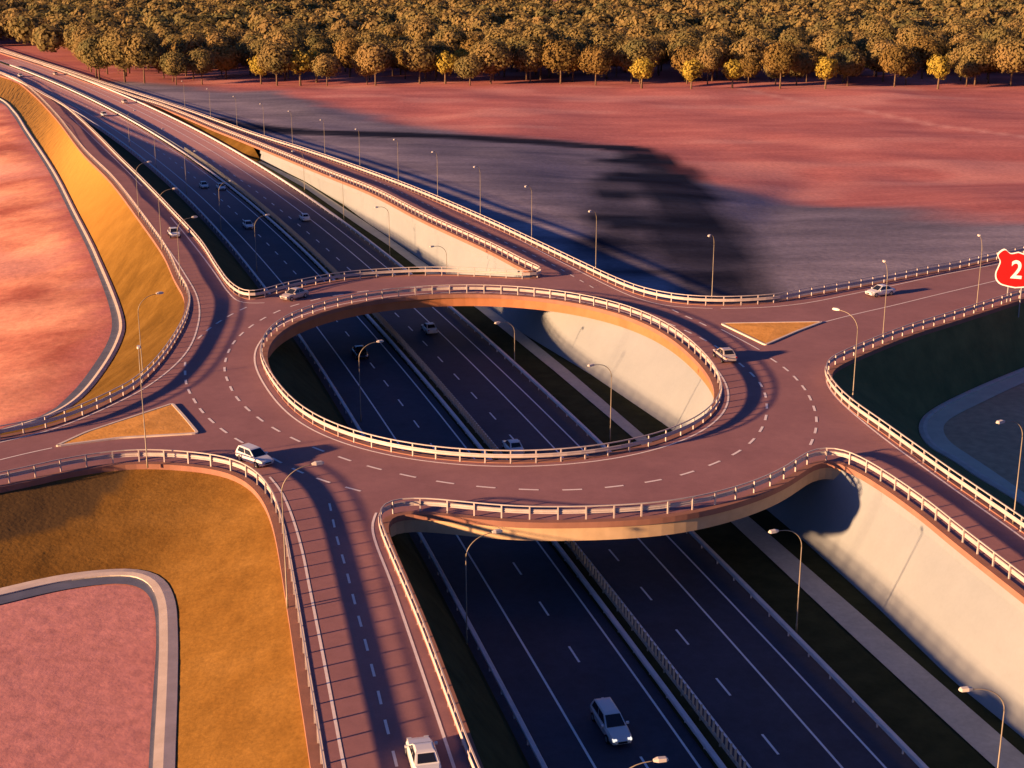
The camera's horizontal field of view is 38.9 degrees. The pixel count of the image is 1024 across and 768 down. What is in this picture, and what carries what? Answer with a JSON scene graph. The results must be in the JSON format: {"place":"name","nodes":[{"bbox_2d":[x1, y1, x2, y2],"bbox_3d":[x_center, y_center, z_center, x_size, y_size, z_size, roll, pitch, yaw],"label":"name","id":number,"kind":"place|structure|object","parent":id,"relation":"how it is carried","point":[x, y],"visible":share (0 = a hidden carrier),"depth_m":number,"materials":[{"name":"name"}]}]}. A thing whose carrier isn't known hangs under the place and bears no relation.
{"place":"outdoors","nodes":[
{"label":"outdoors","id":0,"kind":"place"},
{"bbox_2d":[0,77,183,434],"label":"grass bank","id":1,"kind":"structure","parent":0,"point":[135,265],"depth_m":264.01,"materials":[{"name":"orange plant"}]},
{"bbox_2d":[56,403,197,446],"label":"traffic island","id":2,"kind":"structure","parent":0,"point":[170,419],"depth_m":154.91,"materials":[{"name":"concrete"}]},
{"bbox_2d":[0,469,309,767],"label":"grass bank","id":3,"kind":"structure","parent":0,"point":[203,546],"depth_m":126.71,"materials":[{"name":"orange plant"}]},
{"bbox_2d":[81,119,529,767],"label":"embankment","id":4,"kind":"structure","parent":0,"point":[485,719],"depth_m":132.81,"materials":[{"name":"green plant"}]},
{"bbox_2d":[0,0,1023,767],"bbox_3d":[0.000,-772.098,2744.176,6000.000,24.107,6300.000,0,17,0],"label":"ground","id":5,"kind":"structure","parent":0,"point":[766,182],"depth_m":334.85,"materials":[{"name":"red soil"}]},
{"bbox_2d":[0,98,124,433],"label":"channel kerb","id":6,"kind":"structure","parent":5,"relation":"on","point":[90,380],"depth_m":243.02,"materials":[{"name":"concrete"}]},
{"bbox_2d":[63,19,103,64],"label":"broadleaf tree","id":7,"kind":"object","parent":5,"relation":"on","point":[72,28],"visible":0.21,"depth_m":710.56,"materials":[{"name":"brown plant"}]},
{"bbox_2d":[68,24,100,52],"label":"broadleaf tree","id":8,"kind":"object","parent":5,"relation":"on","point":[79,34],"visible":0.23,"depth_m":693.22,"materials":[{"name":"brown plant"}]},
{"bbox_2d":[0,569,178,767],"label":"channel kerb","id":9,"kind":"structure","parent":5,"relation":"on","point":[157,589],"depth_m":117.63,"materials":[{"name":"concrete"}]},
{"bbox_2d":[75,30,117,80],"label":"broadleaf tree","id":10,"kind":"object","parent":5,"relation":"on","point":[90,55],"visible":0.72,"depth_m":626.78,"materials":[{"name":"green plant"}]},
{"bbox_2d":[94,25,141,82],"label":"broadleaf tree","id":11,"kind":"object","parent":5,"relation":"on","point":[112,43],"visible":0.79,"depth_m":619.93,"materials":[{"name":"green plant"}]},
{"bbox_2d":[121,30,161,82],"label":"broadleaf tree","id":12,"kind":"object","parent":5,"relation":"on","point":[146,43],"visible":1,"depth_m":616.99,"materials":[{"name":"green plant"}]},
{"bbox_2d":[158,50,189,84],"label":"broadleaf tree","id":13,"kind":"object","parent":5,"relation":"on","point":[173,63],"visible":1,"depth_m":614.15,"materials":[{"name":"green plant"}]},
{"bbox_2d":[173,31,208,79],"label":"broadleaf tree","id":14,"kind":"object","parent":5,"relation":"on","point":[188,43],"visible":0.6,"depth_m":638.57,"materials":[{"name":"brown plant"}]},
{"bbox_2d":[186,46,216,84],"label":"broadleaf tree","id":15,"kind":"object","parent":5,"relation":"on","point":[200,61],"visible":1,"depth_m":618.14,"materials":[{"name":"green plant"}]},
{"bbox_2d":[204,31,234,69],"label":"broadleaf tree","id":16,"kind":"object","parent":5,"relation":"on","point":[214,37],"visible":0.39,"depth_m":687.52,"materials":[{"name":"brown plant"}]},
{"bbox_2d":[206,40,242,78],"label":"broadleaf tree","id":17,"kind":"object","parent":5,"relation":"on","point":[226,56],"visible":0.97,"depth_m":636.46,"materials":[{"name":"brown plant"}]},
{"bbox_2d":[244,36,271,76],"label":"broadleaf tree","id":18,"kind":"object","parent":5,"relation":"on","point":[254,48],"visible":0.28,"depth_m":641.28,"materials":[{"name":"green plant"}]},
{"bbox_2d":[256,40,292,85],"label":"broadleaf tree","id":19,"kind":"object","parent":5,"relation":"on","point":[274,57],"visible":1,"depth_m":611.71,"materials":[{"name":"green plant"}]},
{"bbox_2d":[261,27,308,78],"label":"broadleaf tree","id":20,"kind":"object","parent":5,"relation":"on","point":[292,38],"visible":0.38,"depth_m":635.80,"materials":[{"name":"brown plant"}]},
{"bbox_2d":[289,48,311,85],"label":"yellow tree","id":21,"kind":"object","parent":5,"relation":"on","point":[300,64],"visible":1,"depth_m":615.48,"materials":[{"name":"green plant"}]},
{"bbox_2d":[310,53,341,85],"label":"broadleaf tree","id":22,"kind":"object","parent":5,"relation":"on","point":[325,65],"visible":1,"depth_m":612.14,"materials":[{"name":"brown plant"}]},
{"bbox_2d":[325,27,358,71],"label":"broadleaf tree","id":23,"kind":"object","parent":5,"relation":"on","point":[333,38],"visible":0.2,"depth_m":675.88,"materials":[{"name":"brown plant"}]},
{"bbox_2d":[333,35,366,77],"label":"broadleaf tree","id":24,"kind":"object","parent":5,"relation":"on","point":[345,49],"visible":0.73,"depth_m":639.47,"materials":[{"name":"brown plant"}]},
{"bbox_2d":[352,28,392,72],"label":"broadleaf tree","id":25,"kind":"object","parent":5,"relation":"on","point":[365,37],"visible":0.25,"depth_m":666.36,"materials":[{"name":"brown plant"}]},
{"bbox_2d":[355,38,393,85],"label":"broadleaf tree","id":26,"kind":"object","parent":5,"relation":"on","point":[376,57],"visible":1,"depth_m":612.73,"materials":[{"name":"brown plant"}]},
{"bbox_2d":[378,22,404,39],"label":"broadleaf tree","id":27,"kind":"object","parent":5,"relation":"on","point":[393,31],"visible":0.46,"depth_m":713.40,"materials":[{"name":"brown plant"}]},
{"bbox_2d":[400,39,438,83],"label":"broadleaf tree","id":28,"kind":"object","parent":5,"relation":"on","point":[420,55],"visible":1,"depth_m":617.69,"materials":[{"name":"brown plant"}]},
{"bbox_2d":[402,16,438,41],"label":"broadleaf tree","id":29,"kind":"object","parent":5,"relation":"on","point":[420,29],"visible":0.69,"depth_m":699.86,"materials":[{"name":"brown plant"}]},
{"bbox_2d":[433,50,457,83],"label":"yellow tree","id":30,"kind":"object","parent":5,"relation":"on","point":[444,60],"visible":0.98,"depth_m":618.94,"materials":[{"name":"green plant"}]},
{"bbox_2d":[431,25,467,73],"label":"broadleaf tree","id":31,"kind":"object","parent":5,"relation":"on","point":[451,35],"visible":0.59,"depth_m":654.85,"materials":[{"name":"brown plant"}]},
{"bbox_2d":[0,59,918,767],"bbox_3d":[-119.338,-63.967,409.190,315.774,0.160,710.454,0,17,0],"label":"motorway","id":32,"kind":"structure","parent":5,"relation":"on","point":[766,689],"depth_m":138.42,"materials":[{"name":"asphalt"}]},
{"bbox_2d":[5,75,547,767],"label":"guard rail","id":33,"kind":"object","parent":32,"relation":"on","point":[491,665],"visible":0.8,"depth_m":138.11,"materials":[{"name":"grey metal"}]},
{"bbox_2d":[10,65,726,767],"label":"guard rail","id":34,"kind":"object","parent":32,"relation":"on","point":[688,721],"visible":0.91,"depth_m":141.38,"materials":[{"name":"grey metal"}]},
{"bbox_2d":[14,65,750,767],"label":"glare fence","id":35,"kind":"object","parent":32,"relation":"on","point":[598,579],"visible":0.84,"depth_m":169.68,"materials":[{"name":"grey metal"}]},
{"bbox_2d":[44,65,928,767],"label":"guard rail","id":36,"kind":"object","parent":32,"relation":"on","point":[888,731],"visible":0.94,"depth_m":141.39,"materials":[{"name":"grey metal"}]},
{"bbox_2d":[502,439,523,453],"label":"car","id":37,"kind":"object","parent":32,"relation":"on","point":[513,444],"visible":0.84,"depth_m":172.38,"materials":[{"name":"grey paint"}]},
{"bbox_2d":[590,697,631,744],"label":"car","id":38,"kind":"object","parent":32,"relation":"on","point":[606,716],"visible":1,"depth_m":111.50,"materials":[{"name":"grey paint"}]},
{"bbox_2d":[452,52,487,85],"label":"broadleaf tree","id":39,"kind":"object","parent":5,"relation":"on","point":[466,66],"visible":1,"depth_m":610.12,"materials":[{"name":"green plant"}]},
{"bbox_2d":[468,38,514,83],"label":"broadleaf tree","id":40,"kind":"object","parent":5,"relation":"on","point":[496,54],"visible":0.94,"depth_m":613.55,"materials":[{"name":"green plant"}]},
{"bbox_2d":[482,25,522,76],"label":"broadleaf tree","id":41,"kind":"object","parent":5,"relation":"on","point":[502,34],"visible":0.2,"depth_m":640.43,"materials":[{"name":"brown plant"}]},
{"bbox_2d":[0,0,1023,52],"bbox_3d":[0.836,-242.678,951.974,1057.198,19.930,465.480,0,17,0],"label":"forest","id":42,"kind":"object","parent":5,"relation":"on","point":[43,24],"visible":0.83,"depth_m":850.26,"materials":[{"name":"green plant"}]},
{"bbox_2d":[506,28,545,79],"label":"broadleaf tree","id":43,"kind":"object","parent":5,"relation":"on","point":[513,43],"visible":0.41,"depth_m":626.97,"materials":[{"name":"brown plant"}]},
{"bbox_2d":[512,40,546,82],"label":"broadleaf tree","id":44,"kind":"object","parent":5,"relation":"on","point":[528,56],"visible":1,"depth_m":620.27,"materials":[{"name":"brown plant"}]},
{"bbox_2d":[520,23,563,79],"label":"broadleaf tree","id":45,"kind":"object","parent":5,"relation":"on","point":[547,34],"visible":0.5,"depth_m":628.30,"materials":[{"name":"brown plant"}]},
{"bbox_2d":[541,38,582,83],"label":"broadleaf tree","id":46,"kind":"object","parent":5,"relation":"on","point":[560,56],"visible":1,"depth_m":616.63,"materials":[{"name":"brown plant"}]},
{"bbox_2d":[130,99,1023,767],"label":"verge","id":47,"kind":"structure","parent":5,"relation":"on","point":[912,719],"depth_m":136.43,"materials":[{"name":"green plant"}]},
{"bbox_2d":[258,161,1023,767],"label":"footpath","id":48,"kind":"structure","parent":47,"relation":"on","point":[980,735],"depth_m":131.74,"materials":[{"name":"grey concrete"}]},
{"bbox_2d":[260,150,1023,737],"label":"retaining wall","id":49,"kind":"structure","parent":47,"relation":"on","point":[946,608],"depth_m":141.53,"materials":[{"name":"beige concrete"}]},
{"bbox_2d":[561,25,593,43],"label":"broadleaf tree","id":50,"kind":"object","parent":5,"relation":"on","point":[575,31],"visible":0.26,"depth_m":673.32,"materials":[{"name":"brown plant"}]},
{"bbox_2d":[575,44,612,84],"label":"broadleaf tree","id":51,"kind":"object","parent":5,"relation":"on","point":[596,60],"visible":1,"depth_m":614.04,"materials":[{"name":"brown plant"}]},
{"bbox_2d":[583,28,626,78],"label":"broadleaf tree","id":52,"kind":"object","parent":5,"relation":"on","point":[610,40],"visible":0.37,"depth_m":637.88,"materials":[{"name":"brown plant"}]},
{"bbox_2d":[609,35,652,82],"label":"broadleaf tree","id":53,"kind":"object","parent":5,"relation":"on","point":[619,51],"visible":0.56,"depth_m":622.98,"materials":[{"name":"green plant"}]},
{"bbox_2d":[623,36,660,83],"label":"broadleaf tree","id":54,"kind":"object","parent":5,"relation":"on","point":[645,48],"visible":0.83,"depth_m":618.67,"materials":[{"name":"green plant"}]},
{"bbox_2d":[628,57,656,87],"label":"yellow tree","id":55,"kind":"object","parent":5,"relation":"on","point":[642,68],"visible":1,"depth_m":601.82,"materials":[{"name":"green plant"}]},
{"bbox_2d":[626,23,659,38],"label":"broadleaf tree","id":56,"kind":"object","parent":5,"relation":"on","point":[642,31],"visible":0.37,"depth_m":699.74,"materials":[{"name":"brown plant"}]},
{"bbox_2d":[666,35,701,79],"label":"broadleaf tree","id":57,"kind":"object","parent":5,"relation":"on","point":[683,42],"visible":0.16,"depth_m":640.41,"materials":[{"name":"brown plant"}]},
{"bbox_2d":[663,26,705,76],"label":"broadleaf tree","id":58,"kind":"object","parent":5,"relation":"on","point":[684,33],"visible":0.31,"depth_m":650.26,"materials":[{"name":"brown plant"}]},
{"bbox_2d":[670,43,700,83],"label":"broadleaf tree","id":59,"kind":"object","parent":5,"relation":"on","point":[684,54],"visible":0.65,"depth_m":621.40,"materials":[{"name":"green plant"}]},
{"bbox_2d":[680,58,703,88],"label":"yellow tree","id":60,"kind":"object","parent":5,"relation":"on","point":[692,69],"visible":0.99,"depth_m":591.52,"materials":[{"name":"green plant"}]},
{"bbox_2d":[695,47,722,83],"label":"broadleaf tree","id":61,"kind":"object","parent":5,"relation":"on","point":[709,60],"visible":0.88,"depth_m":617.89,"materials":[{"name":"brown plant"}]},
{"bbox_2d":[696,36,734,80],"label":"broadleaf tree","id":62,"kind":"object","parent":5,"relation":"on","point":[721,47],"visible":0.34,"depth_m":630.37,"materials":[{"name":"brown plant"}]},
{"bbox_2d":[721,59,743,87],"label":"yellow tree","id":63,"kind":"object","parent":5,"relation":"on","point":[733,70],"visible":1,"depth_m":598.18,"materials":[{"name":"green plant"}]},
{"bbox_2d":[727,34,767,81],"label":"broadleaf tree","id":64,"kind":"object","parent":5,"relation":"on","point":[748,46],"visible":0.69,"depth_m":625.62,"materials":[{"name":"brown plant"}]},
{"bbox_2d":[738,56,762,82],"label":"broadleaf tree","id":65,"kind":"object","parent":5,"relation":"on","point":[752,66],"visible":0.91,"depth_m":619.36,"materials":[{"name":"brown plant"}]},
{"bbox_2d":[736,19,765,38],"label":"broadleaf tree","id":66,"kind":"object","parent":5,"relation":"on","point":[744,28],"visible":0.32,"depth_m":728.58,"materials":[{"name":"brown plant"}]},
{"bbox_2d":[740,27,776,42],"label":"broadleaf tree","id":67,"kind":"object","parent":5,"relation":"on","point":[762,34],"visible":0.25,"depth_m":688.65,"materials":[{"name":"brown plant"}]},
{"bbox_2d":[759,38,800,88],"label":"broadleaf tree","id":68,"kind":"object","parent":5,"relation":"on","point":[781,57],"visible":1,"depth_m":595.40,"materials":[{"name":"green plant"}]},
{"bbox_2d":[775,29,809,46],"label":"broadleaf tree","id":69,"kind":"object","parent":5,"relation":"on","point":[794,37],"visible":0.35,"depth_m":669.61,"materials":[{"name":"green plant"}]},
{"bbox_2d":[785,48,813,84],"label":"broadleaf tree","id":70,"kind":"object","parent":5,"relation":"on","point":[805,60],"visible":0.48,"depth_m":609.46,"materials":[{"name":"green plant"}]},
{"bbox_2d":[814,56,839,88],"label":"yellow tree","id":71,"kind":"object","parent":5,"relation":"on","point":[826,66],"visible":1,"depth_m":598.38,"materials":[{"name":"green plant"}]},
{"bbox_2d":[810,27,853,59],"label":"broadleaf tree","id":72,"kind":"object","parent":5,"relation":"on","point":[827,40],"visible":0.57,"depth_m":643.83,"materials":[{"name":"green plant"}]},
{"bbox_2d":[830,46,868,85],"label":"broadleaf tree","id":73,"kind":"object","parent":5,"relation":"on","point":[851,63],"visible":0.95,"depth_m":609.16,"materials":[{"name":"green plant"}]},
{"bbox_2d":[855,13,893,32],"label":"broadleaf tree","id":74,"kind":"object","parent":5,"relation":"on","point":[865,24],"visible":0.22,"depth_m":727.92,"materials":[{"name":"green plant"}]},
{"bbox_2d":[864,22,897,43],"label":"broadleaf tree","id":75,"kind":"object","parent":5,"relation":"on","point":[883,30],"visible":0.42,"depth_m":700.41,"materials":[{"name":"green plant"}]},
{"bbox_2d":[864,39,898,81],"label":"broadleaf tree","id":76,"kind":"object","parent":5,"relation":"on","point":[872,58],"visible":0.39,"depth_m":625.81,"materials":[{"name":"green plant"}]},
{"bbox_2d":[878,44,916,86],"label":"broadleaf tree","id":77,"kind":"object","parent":5,"relation":"on","point":[898,59],"visible":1,"depth_m":603.10,"materials":[{"name":"green plant"}]},
{"bbox_2d":[893,23,933,47],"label":"broadleaf tree","id":78,"kind":"object","parent":5,"relation":"on","point":[909,33],"visible":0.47,"depth_m":681.66,"materials":[{"name":"green plant"}]},
{"bbox_2d":[906,35,944,78],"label":"broadleaf tree","id":79,"kind":"object","parent":5,"relation":"on","point":[925,48],"visible":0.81,"depth_m":635.38,"materials":[{"name":"green plant"}]},
{"bbox_2d":[926,53,952,88],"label":"yellow tree","id":80,"kind":"object","parent":5,"relation":"on","point":[940,65],"visible":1,"depth_m":598.17,"materials":[{"name":"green plant"}]},
{"bbox_2d":[939,20,980,39],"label":"broadleaf tree","id":81,"kind":"object","parent":5,"relation":"on","point":[958,28],"visible":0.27,"depth_m":696.32,"materials":[{"name":"green plant"}]},
{"bbox_2d":[954,57,979,85],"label":"broadleaf tree","id":82,"kind":"object","parent":5,"relation":"on","point":[969,70],"visible":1,"depth_m":611.60,"materials":[{"name":"green plant"}]},
{"bbox_2d":[919,367,1023,506],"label":"channel kerb","id":83,"kind":"structure","parent":5,"relation":"on","point":[933,421],"depth_m":183.40,"materials":[{"name":"concrete"}]},
{"bbox_2d":[953,36,999,84],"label":"broadleaf tree","id":84,"kind":"object","parent":5,"relation":"on","point":[981,52],"visible":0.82,"depth_m":612.03,"materials":[{"name":"green plant"}]},
{"bbox_2d":[980,22,1019,71],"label":"broadleaf tree","id":85,"kind":"object","parent":5,"relation":"on","point":[994,34],"visible":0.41,"depth_m":679.17,"materials":[{"name":"green plant"}]},
{"bbox_2d":[990,34,1023,85],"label":"broadleaf tree","id":86,"kind":"object","parent":5,"relation":"on","point":[1010,58],"visible":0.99,"depth_m":607.74,"materials":[{"name":"green plant"}]},
{"bbox_2d":[0,50,1023,767],"bbox_3d":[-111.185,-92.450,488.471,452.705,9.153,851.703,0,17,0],"label":"elevated road","id":87,"kind":"structure","parent":0,"point":[380,694],"depth_m":148.08,"materials":[{"name":"red asphalt"}]},
{"bbox_2d":[0,72,190,438],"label":"guard rail","id":88,"kind":"object","parent":87,"relation":"on","point":[123,389],"visible":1,"depth_m":180.68,"materials":[{"name":"metal"}]},
{"bbox_2d":[0,449,326,767],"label":"guard rail","id":89,"kind":"object","parent":87,"relation":"on","point":[257,475],"visible":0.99,"depth_m":140.06,"materials":[{"name":"metal"}]},
{"bbox_2d":[235,443,273,467],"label":"car","id":90,"kind":"object","parent":87,"relation":"on","point":[256,456],"visible":1,"depth_m":144.46,"materials":[{"name":"grey paint"}]},
{"bbox_2d":[0,71,522,299],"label":"guard rail","id":91,"kind":"object","parent":87,"relation":"on","point":[288,286],"visible":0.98,"depth_m":225.39,"materials":[{"name":"metal"}]},
{"bbox_2d":[1,50,540,277],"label":"guard rail","id":92,"kind":"object","parent":87,"relation":"on","point":[538,269],"visible":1,"depth_m":322.37,"materials":[{"name":"metal"}]},
{"bbox_2d":[280,287,308,300],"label":"car","id":93,"kind":"object","parent":87,"relation":"on","point":[290,294],"visible":1,"depth_m":210.82,"materials":[{"name":"beige paint"}]},
{"bbox_2d":[281,461,323,608],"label":"street lamp","id":94,"kind":"object","parent":87,"relation":"on","point":[316,463],"visible":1,"depth_m":111.43,"materials":[{"name":"metal"}]},
{"bbox_2d":[404,735,441,767],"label":"car","id":95,"kind":"object","parent":87,"relation":"on","point":[420,752],"visible":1,"depth_m":90.81,"materials":[{"name":"grey paint"}]},
{"bbox_2d":[260,284,721,463],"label":"guard rail","id":96,"kind":"object","parent":87,"relation":"on","point":[535,455],"visible":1,"depth_m":160.42,"materials":[{"name":"metal"}]},
{"bbox_2d":[0,48,1023,305],"bbox_3d":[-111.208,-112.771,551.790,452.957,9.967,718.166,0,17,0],"label":"guard rail","id":97,"kind":"object","parent":87,"relation":"on","point":[656,294],"visible":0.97,"depth_m":232.99,"materials":[{"name":"metal"}]},
{"bbox_2d":[378,447,1023,767],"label":"guard rail","id":98,"kind":"object","parent":87,"relation":"on","point":[529,511],"visible":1,"depth_m":130.78,"materials":[{"name":"metal"}]},
{"bbox_2d":[713,347,736,362],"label":"car","id":99,"kind":"object","parent":87,"relation":"on","point":[725,354],"visible":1,"depth_m":179.46,"materials":[{"name":"beige paint"}]},
{"bbox_2d":[865,284,895,296],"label":"car","id":100,"kind":"object","parent":87,"relation":"on","point":[877,290],"visible":0.98,"depth_m":212.83,"materials":[{"name":"grey paint"}]},
{"bbox_2d":[825,288,1023,531],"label":"guard rail","id":101,"kind":"object","parent":87,"relation":"on","point":[1005,512],"visible":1,"depth_m":158.75,"materials":[{"name":"metal"}]},
{"bbox_2d":[721,321,821,344],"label":"traffic island","id":102,"kind":"structure","parent":0,"point":[765,333],"depth_m":194.62,"materials":[{"name":"plant"}]},
{"bbox_2d":[833,303,1023,522],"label":"grass bank","id":103,"kind":"structure","parent":0,"point":[903,388],"depth_m":191.73,"materials":[{"name":"green plant"}]},
{"bbox_2d":[995,249,1023,316],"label":"road sign","id":104,"kind":"object","parent":103,"relation":"on","point":[1009,272],"visible":0.98,"depth_m":208.02,"materials":[{"name":"red metal"}]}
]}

